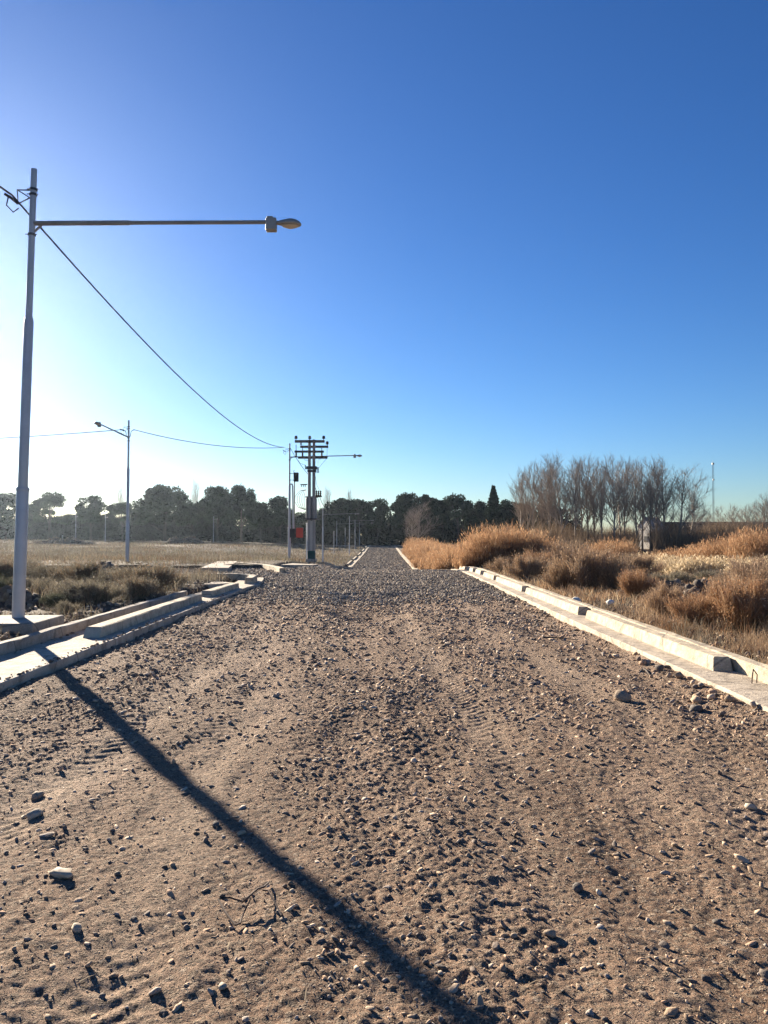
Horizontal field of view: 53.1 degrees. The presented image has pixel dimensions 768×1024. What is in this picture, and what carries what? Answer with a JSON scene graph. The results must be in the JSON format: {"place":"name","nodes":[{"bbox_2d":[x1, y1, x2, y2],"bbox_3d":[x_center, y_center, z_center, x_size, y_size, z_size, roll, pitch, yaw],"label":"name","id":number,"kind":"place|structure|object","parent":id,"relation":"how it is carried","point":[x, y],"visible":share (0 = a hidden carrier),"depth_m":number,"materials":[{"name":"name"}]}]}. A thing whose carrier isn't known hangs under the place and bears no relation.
{"place":"outdoors","nodes":[
{"label":"outdoors","id":0,"kind":"place"},
{"bbox_2d":[255,545,498,599],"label":"gravel road","id":1,"kind":"structure","parent":0,"point":[378,577],"depth_m":24.33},
{"bbox_2d":[217,563,526,605],"bbox_3d":[-0.369,2.768,31.440,7.314,0.787,28.108,0,-2,0],"label":"crushed stone","id":2,"kind":"object","parent":1,"relation":"on","point":[404,579],"visible":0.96,"depth_m":22.28,"materials":[{"name":"gravel"}]},
{"bbox_2d":[0,581,767,1023],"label":"dirt road","id":3,"kind":"structure","parent":0,"point":[78,1003],"depth_m":4.02,"materials":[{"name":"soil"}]},
{"bbox_2d":[218,882,281,925],"bbox_3d":[-0.583,1.657,3.294,0.248,0.062,0.337,1,-2,-19],"label":"bent wire","id":4,"kind":"object","parent":3,"relation":"on","point":[245,899],"visible":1,"depth_m":3.26,"materials":[{"name":"metal"}]},
{"bbox_2d":[0,537,767,663],"bbox_3d":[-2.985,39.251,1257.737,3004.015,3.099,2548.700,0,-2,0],"label":"ground","id":5,"kind":"structure","parent":0,"point":[201,588],"depth_m":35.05,"materials":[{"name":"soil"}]},
{"bbox_2d":[0,499,14,528],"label":"pine tree","id":6,"kind":"object","parent":5,"relation":"on","point":[6,514],"visible":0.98,"depth_m":226.40,"materials":[{"name":"green plant"}]},
{"bbox_2d":[0,492,15,539],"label":"pine tree","id":7,"kind":"object","parent":5,"relation":"on","point":[8,500],"visible":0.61,"depth_m":230.28,"materials":[{"name":"green plant"}]},
{"bbox_2d":[0,585,46,609],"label":"stone heap","id":8,"kind":"object","parent":5,"relation":"on","point":[31,599],"visible":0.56,"depth_m":14.69,"materials":[{"name":"stone"}]},
{"bbox_2d":[0,554,48,580],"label":"dry shrub","id":9,"kind":"object","parent":5,"relation":"on","point":[7,567],"visible":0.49,"depth_m":21.77,"materials":[{"name":"plant"}]},
{"bbox_2d":[0,615,63,634],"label":"lamp base","id":10,"kind":"object","parent":5,"relation":"on","point":[30,624],"visible":0.45,"depth_m":11.28,"materials":[{"name":"concrete"}]},
{"bbox_2d":[4,168,300,617],"bbox_3d":[-3.639,-1.794,11.846,4.588,7.000,0.227,1,-2,0],"label":"street lamp","id":11,"kind":"object","parent":10,"relation":"on","point":[271,223],"visible":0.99,"depth_m":11.82,"materials":[{"name":"metal"}]},
{"bbox_2d":[12,196,278,446],"bbox_3d":[-5.947,-4.017,29.727,0.032,1.064,35.785,0,-2,-1],"label":"overhead cable","id":12,"kind":"object","parent":11,"relation":"attached to","point":[54,243],"visible":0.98,"depth_m":16.65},
{"bbox_2d":[6,570,60,595],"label":"dry shrub","id":13,"kind":"object","parent":5,"relation":"on","point":[42,581],"visible":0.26,"depth_m":16.94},
{"bbox_2d":[28,504,44,526],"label":"pine tree","id":14,"kind":"object","parent":5,"relation":"on","point":[34,515],"visible":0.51,"depth_m":238.24,"materials":[{"name":"green plant"}]},
{"bbox_2d":[26,562,69,582],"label":"dry shrub","id":15,"kind":"object","parent":5,"relation":"on","point":[43,570],"visible":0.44,"depth_m":20.71,"materials":[{"name":"plant"}]},
{"bbox_2d":[30,491,66,538],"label":"pine tree","id":16,"kind":"object","parent":5,"relation":"on","point":[49,500],"visible":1,"depth_m":226.41,"materials":[{"name":"green plant"}]},
{"bbox_2d":[37,591,74,607],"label":"dry shrub","id":17,"kind":"object","parent":5,"relation":"on","point":[52,600],"visible":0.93,"depth_m":14.49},
{"bbox_2d":[29,536,96,545],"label":"stone heap","id":18,"kind":"object","parent":5,"relation":"on","point":[67,540],"visible":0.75,"depth_m":156.90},
{"bbox_2d":[40,554,110,581],"bbox_3d":[-7.914,1.573,20.387,1.861,0.911,2.053,-1,-2,21],"label":"dry shrub","id":19,"kind":"object","parent":5,"relation":"on","point":[80,569],"visible":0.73,"depth_m":20.09,"materials":[{"name":"plant"}]},
{"bbox_2d":[48,577,106,603],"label":"dry shrub","id":20,"kind":"object","parent":5,"relation":"on","point":[73,585],"visible":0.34,"depth_m":15.51,"materials":[{"name":"plant"}]},
{"bbox_2d":[74,495,107,539],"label":"pine tree","id":21,"kind":"object","parent":5,"relation":"on","point":[90,514],"visible":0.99,"depth_m":224.34,"materials":[{"name":"green plant"}]},
{"bbox_2d":[55,576,131,604],"bbox_3d":[-5.738,1.579,15.372,1.065,0.638,1.563,-1,-2,37],"label":"dry shrub","id":22,"kind":"object","parent":5,"relation":"on","point":[113,592],"visible":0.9,"depth_m":15.26,"materials":[{"name":"plant"}]},
{"bbox_2d":[0,591,187,655],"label":"kerb","id":23,"kind":"structure","parent":5,"relation":"on","point":[24,641],"depth_m":11.58,"materials":[{"name":"concrete"}]},
{"bbox_2d":[94,420,129,561],"bbox_3d":[-12.921,-1.118,36.142,0.524,7.060,4.552,0,-2,0],"label":"street lamp","id":24,"kind":"object","parent":5,"relation":"on","point":[98,424],"visible":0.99,"depth_m":38.24,"materials":[{"name":"metal"}]},
{"bbox_2d":[88,565,135,586],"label":"dry shrub","id":25,"kind":"object","parent":5,"relation":"on","point":[104,574],"visible":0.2,"depth_m":19.09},
{"bbox_2d":[106,502,133,540],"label":"pine tree","id":26,"kind":"object","parent":5,"relation":"on","point":[117,509],"visible":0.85,"depth_m":220.52,"materials":[{"name":"green plant"}]},
{"bbox_2d":[0,584,259,691],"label":"gutter slab","id":27,"kind":"structure","parent":5,"relation":"on","point":[14,663],"depth_m":9.98,"materials":[{"name":"concrete"}]},
{"bbox_2d":[0,593,227,680],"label":"gutter grit","id":28,"kind":"object","parent":27,"relation":"on","point":[59,658],"visible":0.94,"depth_m":10.67,"materials":[{"name":"gravel"}]},
{"bbox_2d":[83,594,201,637],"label":"kerb block","id":29,"kind":"structure","parent":27,"relation":"on","point":[104,628],"depth_m":12.81,"materials":[{"name":"concrete"}]},
{"bbox_2d":[201,583,238,596],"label":"kerb block","id":30,"kind":"structure","parent":27,"relation":"on","point":[216,591],"depth_m":19.06,"materials":[{"name":"concrete"}]},
{"bbox_2d":[109,573,163,599],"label":"dry shrub","id":31,"kind":"object","parent":5,"relation":"on","point":[142,587],"visible":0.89,"depth_m":16.42,"materials":[{"name":"plant"}]},
{"bbox_2d":[108,558,184,591],"bbox_3d":[-5.538,1.538,18.018,1.623,0.944,1.948,-2,-2,42],"label":"dry shrub","id":32,"kind":"object","parent":5,"relation":"on","point":[160,573],"visible":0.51,"depth_m":17.93,"materials":[{"name":"plant"}]},
{"bbox_2d":[130,484,195,540],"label":"pine tree","id":33,"kind":"object","parent":5,"relation":"on","point":[159,500],"visible":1,"depth_m":212.27,"materials":[{"name":"green plant"}]},
{"bbox_2d":[0,539,360,606],"bbox_3d":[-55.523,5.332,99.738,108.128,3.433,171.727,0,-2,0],"label":"weeds","id":34,"kind":"object","parent":5,"relation":"on","point":[118,557],"visible":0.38,"depth_m":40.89,"materials":[{"name":"plant"}]},
{"bbox_2d":[197,485,238,541],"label":"pine tree","id":35,"kind":"object","parent":5,"relation":"on","point":[212,503],"visible":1,"depth_m":211.32,"materials":[{"name":"green plant"}]},
{"bbox_2d":[222,484,260,541],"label":"pine tree","id":36,"kind":"object","parent":5,"relation":"on","point":[250,513],"visible":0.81,"depth_m":214.65,"materials":[{"name":"green plant"}]},
{"bbox_2d":[235,577,263,583],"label":"gutter slab","id":37,"kind":"structure","parent":5,"relation":"on","point":[260,580],"depth_m":24.32,"materials":[{"name":"concrete"}]},
{"bbox_2d":[181,573,256,583],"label":"kerb block","id":38,"kind":"structure","parent":37,"relation":"on","point":[250,578],"depth_m":25.03,"materials":[{"name":"concrete"}]},
{"bbox_2d":[252,501,272,542],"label":"pine tree","id":39,"kind":"object","parent":5,"relation":"on","point":[263,514],"visible":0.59,"depth_m":223.48,"materials":[{"name":"green plant"}]},
{"bbox_2d":[262,495,291,543],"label":"pine tree","id":40,"kind":"object","parent":5,"relation":"on","point":[278,517],"visible":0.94,"depth_m":220.38,"materials":[{"name":"green plant"}]},
{"bbox_2d":[4,502,570,544],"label":"woods","id":41,"kind":"object","parent":5,"relation":"on","point":[228,529],"visible":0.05,"depth_m":240.54,"materials":[{"name":"plant"}]},
{"bbox_2d":[0,515,580,545],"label":"undergrowth","id":42,"kind":"object","parent":5,"relation":"on","point":[38,531],"visible":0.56,"depth_m":230.95,"materials":[{"name":"plant"}]},
{"bbox_2d":[294,436,328,563],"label":"transformer pole","id":43,"kind":"object","parent":5,"relation":"on","point":[311,508],"visible":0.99,"depth_m":44.94,"materials":[{"name":"concrete"}]},
{"bbox_2d":[305,508,338,544],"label":"pine tree","id":44,"kind":"object","parent":5,"relation":"on","point":[327,525],"visible":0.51,"depth_m":227.17,"materials":[{"name":"green plant"}]},
{"bbox_2d":[283,443,361,557],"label":"street lamp","id":45,"kind":"object","parent":5,"relation":"on","point":[289,514],"visible":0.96,"depth_m":47.58,"materials":[{"name":"metal"}]},
{"bbox_2d":[324,497,358,544],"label":"pine tree","id":46,"kind":"object","parent":5,"relation":"on","point":[339,507],"visible":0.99,"depth_m":219.91,"materials":[{"name":"green plant"}]},
{"bbox_2d":[346,498,371,544],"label":"pine tree","id":47,"kind":"object","parent":5,"relation":"on","point":[358,504],"visible":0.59,"depth_m":224.62,"materials":[{"name":"green plant"}]},
{"bbox_2d":[362,498,391,545],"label":"pine tree","id":48,"kind":"object","parent":5,"relation":"on","point":[379,514],"visible":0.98,"depth_m":220.56,"materials":[{"name":"green plant"}]},
{"bbox_2d":[351,546,411,569],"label":"crushed stone","id":49,"kind":"object","parent":5,"relation":"on","point":[393,560],"visible":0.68,"depth_m":111.02,"materials":[{"name":"gravel"}]},
{"bbox_2d":[0,577,767,660],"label":"verge stones","id":50,"kind":"object","parent":5,"relation":"on","point":[115,603],"visible":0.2,"depth_m":13.62,"materials":[{"name":"stone"}]},
{"bbox_2d":[388,492,423,541],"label":"pine tree","id":51,"kind":"object","parent":5,"relation":"on","point":[402,504],"visible":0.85,"depth_m":216.63,"materials":[{"name":"green plant"}]},
{"bbox_2d":[404,502,440,539],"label":"bare tree","id":52,"kind":"object","parent":5,"relation":"on","point":[416,520],"visible":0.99,"depth_m":148.75,"materials":[{"name":"plant"}]},
{"bbox_2d":[415,494,443,539],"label":"pine tree","id":53,"kind":"object","parent":5,"relation":"on","point":[432,502],"visible":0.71,"depth_m":222.44,"materials":[{"name":"green plant"}]},
{"bbox_2d":[409,540,455,567],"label":"tall grass","id":54,"kind":"structure","parent":5,"relation":"on","point":[421,552],"depth_m":84.07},
{"bbox_2d":[431,499,453,542],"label":"pine tree","id":55,"kind":"object","parent":5,"relation":"on","point":[447,523],"visible":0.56,"depth_m":225.34,"materials":[{"name":"green plant"}]},
{"bbox_2d":[431,543,460,569],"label":"tall grass","id":56,"kind":"structure","parent":5,"relation":"on","point":[446,559],"depth_m":51.60,"materials":[{"name":"plant"}]},
{"bbox_2d":[441,492,473,542],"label":"pine tree","id":57,"kind":"object","parent":5,"relation":"on","point":[456,502],"visible":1,"depth_m":219.49,"materials":[{"name":"green plant"}]},
{"bbox_2d":[462,500,486,534],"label":"pine tree","id":58,"kind":"object","parent":5,"relation":"on","point":[471,519],"visible":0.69,"depth_m":222.60,"materials":[{"name":"green plant"}]},
{"bbox_2d":[479,484,507,532],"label":"pine tree","id":59,"kind":"object","parent":5,"relation":"on","point":[493,514],"visible":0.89,"depth_m":203.85,"materials":[{"name":"green plant"}]},
{"bbox_2d":[450,518,546,568],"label":"tall grass","id":60,"kind":"structure","parent":5,"relation":"on","point":[487,546],"depth_m":34.97,"materials":[{"name":"plant"}]},
{"bbox_2d":[483,553,515,572],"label":"dry shrub","id":61,"kind":"object","parent":5,"relation":"on","point":[499,564],"visible":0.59,"depth_m":29.29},
{"bbox_2d":[508,467,532,531],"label":"bare tree","id":62,"kind":"object","parent":5,"relation":"on","point":[521,509],"visible":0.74,"depth_m":135.12,"materials":[{"name":"brown plant"}]},
{"bbox_2d":[502,551,548,580],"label":"dry shrub","id":63,"kind":"object","parent":5,"relation":"on","point":[526,567],"visible":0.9,"depth_m":24.38,"materials":[{"name":"plant"}]},
{"bbox_2d":[515,461,546,530],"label":"bare tree","id":64,"kind":"object","parent":5,"relation":"on","point":[532,508],"visible":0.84,"depth_m":130.34,"materials":[{"name":"brown plant"}]},
{"bbox_2d":[515,545,554,575],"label":"dry shrub","id":65,"kind":"object","parent":5,"relation":"on","point":[546,556],"visible":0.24,"depth_m":26.34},
{"bbox_2d":[533,451,566,530],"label":"bare tree","id":66,"kind":"object","parent":5,"relation":"on","point":[540,509],"visible":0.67,"depth_m":124.19,"materials":[{"name":"brown plant"}]},
{"bbox_2d":[538,558,570,589],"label":"dry shrub","id":67,"kind":"object","parent":5,"relation":"on","point":[560,580],"visible":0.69,"depth_m":20.35,"materials":[{"name":"plant"}]},
{"bbox_2d":[533,451,585,534],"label":"bare tree","id":68,"kind":"object","parent":5,"relation":"on","point":[552,496],"visible":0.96,"depth_m":121.19,"materials":[{"name":"brown plant"}]},
{"bbox_2d":[540,534,592,565],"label":"dry shrub","id":69,"kind":"object","parent":5,"relation":"on","point":[561,545],"visible":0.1,"depth_m":27.07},
{"bbox_2d":[556,457,590,539],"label":"bare tree","id":70,"kind":"object","parent":5,"relation":"on","point":[577,487],"visible":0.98,"depth_m":120.14,"materials":[{"name":"brown plant"}]},
{"bbox_2d":[544,539,614,590],"bbox_3d":[5.215,1.379,20.091,2.150,1.607,2.274,0,-2,6],"label":"dry shrub","id":71,"kind":"object","parent":5,"relation":"on","point":[577,565],"visible":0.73,"depth_m":19.84,"materials":[{"name":"plant"}]},
{"bbox_2d":[561,461,598,529],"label":"bare tree","id":72,"kind":"object","parent":5,"relation":"on","point":[581,522],"visible":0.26,"depth_m":130.95,"materials":[{"name":"brown plant"}]},
{"bbox_2d":[570,453,608,535],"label":"bare tree","id":73,"kind":"object","parent":5,"relation":"on","point":[586,507],"visible":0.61,"depth_m":124.28,"materials":[{"name":"brown plant"}]},
{"bbox_2d":[583,457,617,539],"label":"bare tree","id":74,"kind":"object","parent":5,"relation":"on","point":[600,501],"visible":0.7,"depth_m":120.18,"materials":[{"name":"brown plant"}]},
{"bbox_2d":[579,551,637,592],"bbox_3d":[5.880,1.503,19.461,1.603,1.313,2.025,1,-2,-40],"label":"dry shrub","id":75,"kind":"object","parent":5,"relation":"on","point":[611,566],"visible":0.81,"depth_m":19.39,"materials":[{"name":"plant"}]},
{"bbox_2d":[450,550,767,662],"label":"dry grass","id":76,"kind":"structure","parent":5,"relation":"on","point":[591,594],"depth_m":16.20,"materials":[{"name":"plant"}]},
{"bbox_2d":[451,569,767,711],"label":"gutter slab","id":77,"kind":"structure","parent":5,"relation":"on","point":[740,686],"depth_m":9.47,"materials":[{"name":"concrete"}]},
{"bbox_2d":[496,577,528,591],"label":"kerb block","id":78,"kind":"structure","parent":77,"relation":"on","point":[518,586],"depth_m":21.58,"materials":[{"name":"concrete"}]},
{"bbox_2d":[525,588,587,614],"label":"kerb block","id":79,"kind":"structure","parent":77,"relation":"on","point":[570,606],"depth_m":15.96,"materials":[{"name":"concrete"}]},
{"bbox_2d":[585,610,732,670],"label":"kerb block","id":80,"kind":"structure","parent":77,"relation":"on","point":[706,658],"depth_m":9.91,"materials":[{"name":"concrete"}]},
{"bbox_2d":[588,453,635,540],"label":"bare tree","id":81,"kind":"object","parent":5,"relation":"on","point":[614,505],"visible":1,"depth_m":116.95,"materials":[{"name":"brown plant"}]},
{"bbox_2d":[583,536,640,557],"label":"tall grass","id":82,"kind":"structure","parent":5,"relation":"on","point":[620,545],"depth_m":32.66,"materials":[{"name":"plant"}]},
{"bbox_2d":[469,566,767,683],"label":"kerb","id":83,"kind":"structure","parent":5,"relation":"on","point":[743,665],"depth_m":9.13,"materials":[{"name":"concrete"}]},
{"bbox_2d":[477,564,767,664],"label":"weeds","id":84,"kind":"object","parent":5,"relation":"on","point":[760,642],"visible":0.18,"depth_m":11.73,"materials":[{"name":"plant"}]},
{"bbox_2d":[482,514,767,554],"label":"undergrowth","id":85,"kind":"object","parent":5,"relation":"on","point":[659,540],"visible":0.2,"depth_m":111.78,"materials":[{"name":"plant"}]},
{"bbox_2d":[608,456,641,535],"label":"bare tree","id":86,"kind":"object","parent":5,"relation":"on","point":[624,476],"visible":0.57,"depth_m":122.28,"materials":[{"name":"brown plant"}]},
{"bbox_2d":[616,459,657,535],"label":"bare tree","id":87,"kind":"object","parent":5,"relation":"on","point":[633,497],"visible":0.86,"depth_m":118.24,"materials":[{"name":"brown plant"}]},
{"bbox_2d":[611,565,664,597],"bbox_3d":[5.588,1.523,16.990,1.208,0.875,1.220,-1,-2,41],"label":"dry shrub","id":88,"kind":"object","parent":5,"relation":"on","point":[630,582],"visible":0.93,"depth_m":16.76,"materials":[{"name":"plant"}]},
{"bbox_2d":[617,548,668,575],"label":"dry shrub","id":89,"kind":"object","parent":5,"relation":"on","point":[642,561],"visible":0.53,"depth_m":24.87,"materials":[{"name":"plant"}]},
{"bbox_2d":[629,456,668,553],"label":"bare tree","id":90,"kind":"object","parent":5,"relation":"on","point":[650,496],"visible":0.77,"depth_m":116.02,"materials":[{"name":"brown plant"}]},
{"bbox_2d":[636,461,676,531],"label":"bare tree","id":91,"kind":"object","parent":5,"relation":"on","point":[659,489],"visible":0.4,"depth_m":128.07,"materials":[{"name":"brown plant"}]},
{"bbox_2d":[637,457,688,531],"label":"bare tree","id":92,"kind":"object","parent":5,"relation":"on","point":[661,497],"visible":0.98,"depth_m":114.67,"materials":[{"name":"brown plant"}]},
{"bbox_2d":[634,576,691,616],"bbox_3d":[4.932,1.570,13.718,1.174,0.899,0.993,0,-2,-13],"label":"dry shrub","id":93,"kind":"object","parent":5,"relation":"on","point":[653,601],"visible":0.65,"depth_m":13.57,"materials":[{"name":"plant"}]},
{"bbox_2d":[657,465,715,529],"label":"bare tree","id":94,"kind":"object","parent":5,"relation":"on","point":[682,499],"visible":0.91,"depth_m":113.86,"materials":[{"name":"brown plant"}]},
{"bbox_2d":[660,586,725,625],"bbox_3d":[4.933,1.458,11.977,1.283,0.740,1.436,1,-2,-37],"label":"dry shrub","id":95,"kind":"object","parent":5,"relation":"on","point":[699,607],"visible":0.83,"depth_m":11.78,"materials":[{"name":"plant"}]},
{"bbox_2d":[678,577,711,598],"bbox_3d":[7.216,1.806,17.168,1.656,0.699,1.349,0,-2,0],"label":"stone heap","id":96,"kind":"object","parent":5,"relation":"on","point":[699,582],"visible":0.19,"depth_m":16.97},
{"bbox_2d":[648,553,742,576],"bbox_3d":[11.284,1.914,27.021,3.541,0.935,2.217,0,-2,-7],"label":"pale grass","id":97,"kind":"structure","parent":5,"relation":"on","point":[688,566],"depth_m":26.55,"materials":[{"name":"plant"}]},
{"bbox_2d":[675,479,721,531],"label":"bare tree","id":98,"kind":"object","parent":5,"relation":"on","point":[698,519],"visible":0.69,"depth_m":117.75,"materials":[{"name":"brown plant"}]},
{"bbox_2d":[695,533,765,563],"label":"tall grass","id":99,"kind":"structure","parent":5,"relation":"on","point":[716,548],"depth_m":37.90,"materials":[{"name":"plant"}]},
{"bbox_2d":[702,568,767,631],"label":"dry shrub","id":100,"kind":"object","parent":5,"relation":"on","point":[735,604],"visible":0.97,"depth_m":10.96,"materials":[{"name":"plant"}]},
{"bbox_2d":[720,523,767,561],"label":"tall grass","id":101,"kind":"structure","parent":5,"relation":"on","point":[748,544],"depth_m":35.41,"materials":[{"name":"plant"}]},
{"bbox_2d":[720,548,767,617],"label":"dry shrub","id":102,"kind":"object","parent":5,"relation":"on","point":[738,572],"visible":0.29,"depth_m":12.55,"materials":[{"name":"plant"}]},
{"bbox_2d":[0,598,767,1023],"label":"road debris","id":103,"kind":"object","parent":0,"point":[388,802],"visible":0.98,"depth_m":4.38,"materials":[{"name":"stone"}]},
{"bbox_2d":[0,0,767,534],"label":"sky","id":104,"kind":"structure","parent":0,"point":[529,230],"materials":[{"name":"blue"}]},
{"bbox_2d":[498,527,562,557],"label":"tall grass","id":105,"kind":"structure","parent":0,"point":[538,535],"depth_m":35.81,"materials":[{"name":"plant"}]},
{"bbox_2d":[647,567,698,582],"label":"dry shrub","id":106,"kind":"object","parent":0,"point":[681,577],"visible":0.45,"depth_m":21.86,"materials":[{"name":"plant"}]},
{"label":"side street","id":107,"kind":"structure","parent":0,"visible":0},
{"bbox_2d":[60,567,296,579],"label":"side gravel","id":108,"kind":"structure","parent":107,"relation":"on","point":[264,573],"depth_m":31.87,"materials":[{"name":"gravel"}]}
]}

